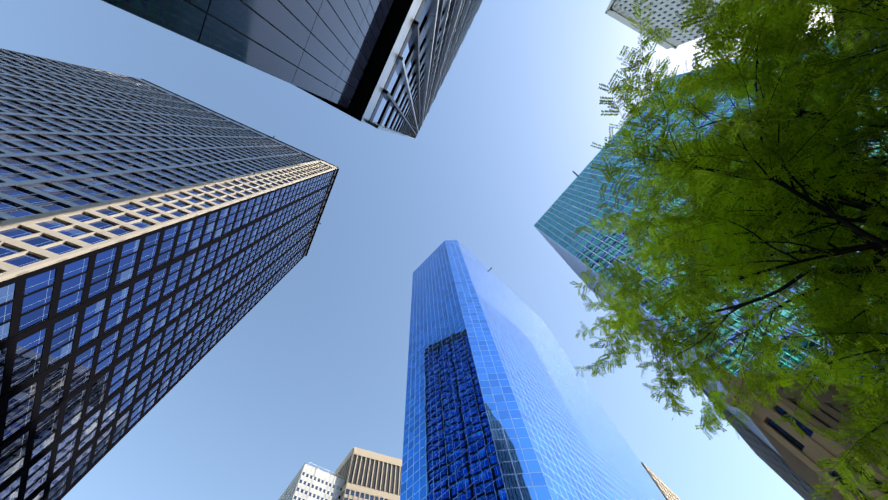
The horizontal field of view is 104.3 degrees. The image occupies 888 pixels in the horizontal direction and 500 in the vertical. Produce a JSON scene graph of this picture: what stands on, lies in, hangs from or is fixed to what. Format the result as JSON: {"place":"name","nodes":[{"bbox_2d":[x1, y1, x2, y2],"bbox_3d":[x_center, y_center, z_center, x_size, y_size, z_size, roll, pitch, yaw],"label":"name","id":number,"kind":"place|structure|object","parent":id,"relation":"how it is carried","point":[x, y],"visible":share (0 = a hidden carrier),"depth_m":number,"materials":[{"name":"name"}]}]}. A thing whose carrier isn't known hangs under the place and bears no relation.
{"place":"outdoors","nodes":[
{"label":"outdoors","id":0,"kind":"place"},
{"bbox_2d":[333,447,401,499],"bbox_3d":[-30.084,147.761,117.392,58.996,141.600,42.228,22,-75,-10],"label":"building","id":1,"kind":"structure","parent":0,"point":[367,474],"depth_m":166.06,"materials":[{"name":"concrete"}]},
{"bbox_2d":[0,0,835,499],"label":"sky","id":2,"kind":"structure","parent":0,"point":[315,372],"materials":[{"name":"blue"}]},
{"bbox_2d":[641,462,680,499],"bbox_3d":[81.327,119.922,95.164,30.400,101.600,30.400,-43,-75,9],"label":"beige block","id":3,"kind":"structure","parent":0,"point":[667,492],"depth_m":133.84,"materials":[{"name":"concrete"}]},
{"bbox_2d":[605,0,778,48],"bbox_3d":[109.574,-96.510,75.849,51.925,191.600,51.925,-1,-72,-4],"label":"pale stone tower","id":4,"kind":"structure","parent":0,"point":[621,11],"depth_m":155.85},
{"label":"ground surface","id":5,"kind":"structure","parent":0,"visible":0},
{"bbox_2d":[0,48,338,499],"bbox_3d":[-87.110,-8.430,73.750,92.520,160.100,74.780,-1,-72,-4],"label":"skyscraper","id":6,"kind":"structure","parent":5,"relation":"on","point":[155,242],"depth_m":56.36,"materials":[{"name":"glass"}]},
{"bbox_2d":[102,0,482,138],"bbox_3d":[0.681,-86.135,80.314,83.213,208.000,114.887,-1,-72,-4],"label":"skyscraper","id":7,"kind":"structure","parent":5,"relation":"on","point":[384,65],"depth_m":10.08,"materials":[{"name":"black glass"}]},
{"bbox_2d":[278,462,343,499],"bbox_3d":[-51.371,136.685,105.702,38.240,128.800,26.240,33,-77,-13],"label":"building","id":8,"kind":"structure","parent":5,"relation":"on","point":[308,482],"depth_m":153.66,"materials":[{"name":"concrete"}]},
{"bbox_2d":[400,240,665,499],"bbox_3d":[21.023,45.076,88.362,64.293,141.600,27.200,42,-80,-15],"label":"skyscraper","id":9,"kind":"structure","parent":5,"relation":"on","point":[502,402],"depth_m":66.78,"materials":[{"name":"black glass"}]},
{"bbox_2d":[534,37,887,499],"bbox_3d":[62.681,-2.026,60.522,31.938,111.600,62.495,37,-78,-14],"label":"skyscraper","id":10,"kind":"structure","parent":5,"relation":"on","point":[570,210],"depth_m":76.81,"materials":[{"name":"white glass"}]},
{"bbox_2d":[584,0,887,499],"bbox_3d":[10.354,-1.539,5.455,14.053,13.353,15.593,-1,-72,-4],"label":"branches","id":11,"kind":"object","parent":5,"relation":"on","point":[876,244],"visible":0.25,"depth_m":6.99,"materials":[{"name":"plant"}]},
{"bbox_2d":[570,0,887,499],"bbox_3d":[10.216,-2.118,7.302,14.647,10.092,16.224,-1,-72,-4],"label":"locust tree leaves","id":12,"kind":"object","parent":11,"relation":"attached to","point":[810,98],"visible":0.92,"depth_m":6.97,"materials":[{"name":"green plant"}]},
{"bbox_2d":[696,384,826,499],"bbox_3d":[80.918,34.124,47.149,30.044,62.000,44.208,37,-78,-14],"label":"grey block","id":13,"kind":"structure","parent":5,"relation":"on","point":[774,461],"depth_m":67.90,"materials":[{"name":"concrete"}]},
{"bbox_2d":[725,368,887,499],"bbox_3d":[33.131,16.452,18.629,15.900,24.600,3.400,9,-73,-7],"label":"building","id":14,"kind":"structure","parent":5,"relation":"on","point":[811,448],"depth_m":24.98,"materials":[{"name":"stone"}]},
{"bbox_2d":[831,4,887,51],"bbox_3d":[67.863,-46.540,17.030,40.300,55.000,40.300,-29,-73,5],"label":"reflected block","id":15,"kind":"structure","parent":5,"relation":"on","point":[854,33],"depth_m":48.27,"materials":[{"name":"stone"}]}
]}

